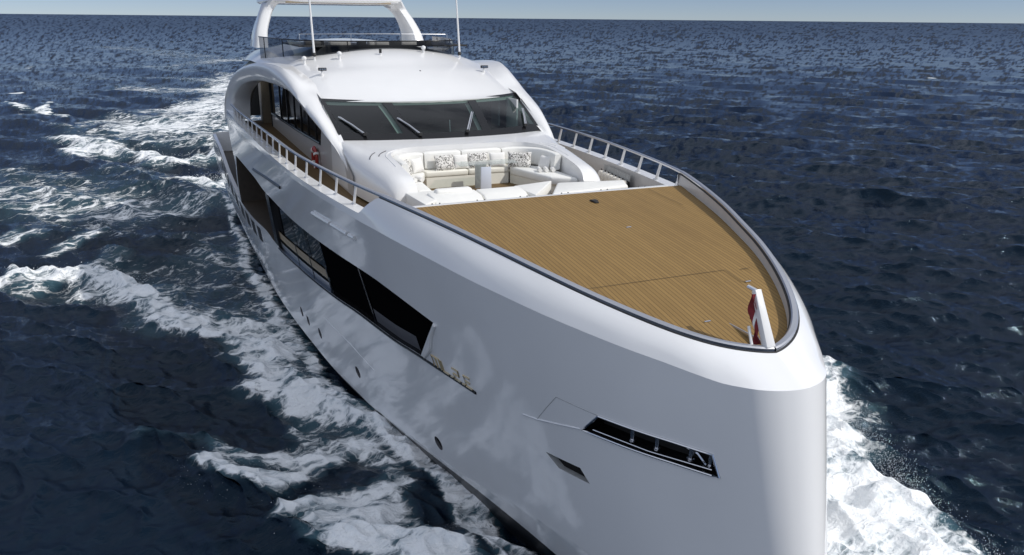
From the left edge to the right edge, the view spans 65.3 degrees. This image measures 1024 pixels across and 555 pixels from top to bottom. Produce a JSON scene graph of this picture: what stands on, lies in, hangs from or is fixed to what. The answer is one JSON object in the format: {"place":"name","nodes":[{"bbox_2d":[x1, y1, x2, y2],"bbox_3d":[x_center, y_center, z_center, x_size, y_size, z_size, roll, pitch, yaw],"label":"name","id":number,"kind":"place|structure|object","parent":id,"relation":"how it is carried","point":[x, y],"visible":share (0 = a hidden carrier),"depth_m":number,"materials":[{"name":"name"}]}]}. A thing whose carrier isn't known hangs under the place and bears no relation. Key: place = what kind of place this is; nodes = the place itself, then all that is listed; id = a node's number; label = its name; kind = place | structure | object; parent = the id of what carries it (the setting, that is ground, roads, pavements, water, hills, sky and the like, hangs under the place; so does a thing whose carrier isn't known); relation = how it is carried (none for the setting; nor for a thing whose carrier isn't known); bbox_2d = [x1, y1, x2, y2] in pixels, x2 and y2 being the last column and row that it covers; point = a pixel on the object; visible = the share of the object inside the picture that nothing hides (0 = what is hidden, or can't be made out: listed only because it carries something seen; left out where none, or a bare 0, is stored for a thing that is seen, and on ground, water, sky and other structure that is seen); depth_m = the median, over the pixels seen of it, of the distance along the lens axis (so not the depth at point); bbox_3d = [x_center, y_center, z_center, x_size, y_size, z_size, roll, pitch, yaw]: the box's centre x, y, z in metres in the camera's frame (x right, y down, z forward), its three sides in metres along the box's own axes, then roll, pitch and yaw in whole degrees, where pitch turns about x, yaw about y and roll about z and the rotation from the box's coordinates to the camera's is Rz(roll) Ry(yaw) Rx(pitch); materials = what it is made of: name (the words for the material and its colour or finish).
{"place":"outdoors","nodes":[
{"label":"outdoors","id":0,"kind":"place"},
{"bbox_2d":[0,14,1023,554],"bbox_3d":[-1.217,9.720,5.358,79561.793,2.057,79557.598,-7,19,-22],"label":"sea","id":1,"kind":"structure","parent":0,"point":[864,180],"depth_m":37.20,"materials":[{"name":"liquid"}]},
{"bbox_2d":[14,140,1023,554],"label":"spray","id":2,"kind":"object","parent":1,"relation":"on","point":[832,458],"visible":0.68,"depth_m":19.55,"materials":[{"name":"white liquid"}]},
{"bbox_2d":[213,0,826,554],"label":"yacht","id":3,"kind":"object","parent":1,"relation":"on","point":[567,358],"visible":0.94,"depth_m":16.38,"materials":[{"name":"paint"}]},
{"bbox_2d":[273,201,298,257],"bbox_3d":[-7.795,-1.680,27.477,0.228,2.011,3.110,-9,20,-26],"label":"hull window","id":4,"kind":"structure","parent":3,"relation":"in","point":[282,218],"depth_m":27.47,"materials":[{"name":"black glass"}]},
{"bbox_2d":[290,218,313,270],"bbox_3d":[-6.714,-1.069,25.454,0.254,1.916,2.320,-9,20,-26],"label":"hull window","id":5,"kind":"structure","parent":3,"relation":"in","point":[300,242],"depth_m":25.41,"materials":[{"name":"black glass"}]},
{"bbox_2d":[270,83,351,171],"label":"side window","id":6,"kind":"structure","parent":3,"relation":"in","point":[285,107],"depth_m":31.61,"materials":[{"name":"black glass"}]},
{"bbox_2d":[310,146,318,167],"bbox_3d":[-6.740,-4.068,27.356,0.200,0.870,0.870,-7,19,-22],"label":"lifebuoy","id":7,"kind":"object","parent":3,"relation":"hanging from","point":[314,154],"visible":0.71,"depth_m":27.05,"materials":[{"name":"red paint"}]},
{"bbox_2d":[304,230,332,288],"bbox_3d":[-5.827,-0.627,23.822,0.282,1.836,2.150,-9,20,-28],"label":"hull window","id":8,"kind":"structure","parent":3,"relation":"in","point":[314,250],"depth_m":23.79,"materials":[{"name":"black glass"}]},
{"bbox_2d":[320,242,375,318],"bbox_3d":[-4.534,-0.009,21.630,0.334,1.833,3.742,-10,21,-29],"label":"hull window","id":9,"kind":"structure","parent":3,"relation":"in","point":[345,278],"depth_m":21.55,"materials":[{"name":"black glass"}]},
{"bbox_2d":[361,270,432,350],"bbox_3d":[-2.600,0.859,18.666,0.369,1.662,4.203,-11,21,-32],"label":"hull window","id":10,"kind":"structure","parent":3,"relation":"in","point":[383,300],"depth_m":18.72,"materials":[{"name":"black glass"}]},
{"bbox_2d":[404,159,412,174],"bbox_3d":[-2.990,-3.118,22.751,0.234,0.436,0.506,4,18,11],"label":"throw pillow","id":11,"kind":"object","parent":3,"relation":"on","point":[410,168],"visible":0.34,"depth_m":22.78,"materials":[{"name":"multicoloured fabric"}]},
{"bbox_2d":[410,157,424,172],"bbox_3d":[-2.743,-3.250,23.165,0.216,0.395,0.440,15,23,38],"label":"throw pillow","id":12,"kind":"object","parent":3,"relation":"on","point":[417,164],"visible":1,"depth_m":23.09,"materials":[{"name":"white fabric"}]},
{"bbox_2d":[412,176,423,181],"bbox_3d":[-2.719,-2.688,21.904,0.530,0.114,0.324,-12,22,-33],"label":"rolled towel set","id":13,"kind":"object","parent":3,"relation":"on","point":[417,178],"visible":0.47,"depth_m":21.89,"materials":[{"name":"white fabric"}]},
{"bbox_2d":[434,154,454,170],"bbox_3d":[-1.992,-3.391,23.623,0.624,0.436,0.253,-7,19,-22],"label":"throw pillow","id":14,"kind":"object","parent":3,"relation":"on","point":[444,162],"visible":1,"depth_m":23.55,"materials":[{"name":"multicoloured fabric"}]},
{"bbox_2d":[453,154,468,168],"bbox_3d":[-1.531,-3.462,23.857,0.469,0.395,0.224,-7,19,-22],"label":"throw pillow","id":15,"kind":"object","parent":3,"relation":"on","point":[460,161],"visible":1,"depth_m":23.80,"materials":[{"name":"white fabric"}]},
{"bbox_2d":[467,152,488,167],"bbox_3d":[-1.020,-3.523,24.025,0.638,0.436,0.242,-5,19,-17],"label":"throw pillow","id":16,"kind":"object","parent":3,"relation":"on","point":[473,158],"visible":0.7,"depth_m":23.95,"materials":[{"name":"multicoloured fabric"}]},
{"bbox_2d":[489,152,505,166],"bbox_3d":[-0.446,-3.575,24.202,0.506,0.415,0.221,-4,19,-14],"label":"throw pillow","id":17,"kind":"object","parent":3,"relation":"on","point":[497,159],"visible":0.99,"depth_m":24.14,"materials":[{"name":"white fabric"}]},
{"bbox_2d":[507,152,531,166],"bbox_3d":[0.228,-3.579,24.234,0.726,0.436,0.242,1,18,2],"label":"throw pillow","id":18,"kind":"object","parent":3,"relation":"on","point":[522,159],"visible":1,"depth_m":24.17,"materials":[{"name":"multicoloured fabric"}]},
{"bbox_2d":[538,155,550,167],"bbox_3d":[0.975,-3.448,23.919,0.210,0.374,0.440,-17,25,-42],"label":"throw pillow","id":19,"kind":"object","parent":3,"relation":"on","point":[544,161],"visible":0.9,"depth_m":23.85,"materials":[{"name":"white fabric"}]},
{"bbox_2d":[536,166,555,171],"bbox_3d":[1.001,-3.188,23.555,0.530,0.114,0.324,-1,18,-6],"label":"rolled towel set","id":20,"kind":"object","parent":3,"relation":"on","point":[545,169],"visible":1,"depth_m":23.43,"materials":[{"name":"white fabric"}]},
{"bbox_2d":[747,294,760,344],"bbox_3d":[3.801,0.656,12.495,0.149,0.790,0.313,-7,19,-22],"label":"flag","id":21,"kind":"object","parent":3,"relation":"attached to","point":[753,318],"visible":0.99,"depth_m":12.51,"materials":[{"name":"red fabric"}]},
{"bbox_2d":[0,0,1023,22],"label":"sky","id":22,"kind":"structure","parent":0,"point":[935,11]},
{"bbox_2d":[598,169,604,180],"bbox_3d":[2.830,-3.219,25.187,0.250,0.435,0.250,-7,19,-22],"label":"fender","id":23,"kind":"object","parent":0,"point":[600,172],"visible":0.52,"depth_m":25.10,"materials":[{"name":"white plastic"}]},
{"bbox_2d":[601,170,607,180],"bbox_3d":[2.907,-3.138,24.939,0.250,0.435,0.250,-7,19,-22],"label":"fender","id":24,"kind":"object","parent":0,"point":[603,175],"visible":0.56,"depth_m":24.85,"materials":[{"name":"white plastic"}]},
{"bbox_2d":[604,172,611,180],"bbox_3d":[2.983,-3.057,24.691,0.250,0.435,0.250,-7,19,-22],"label":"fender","id":25,"kind":"object","parent":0,"point":[606,176],"visible":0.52,"depth_m":24.60,"materials":[{"name":"white plastic"}]},
{"bbox_2d":[608,173,614,180],"bbox_3d":[3.060,-2.976,24.443,0.250,0.435,0.250,-7,19,-22],"label":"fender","id":26,"kind":"object","parent":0,"point":[610,177],"visible":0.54,"depth_m":24.34,"materials":[{"name":"white plastic"}]}
]}

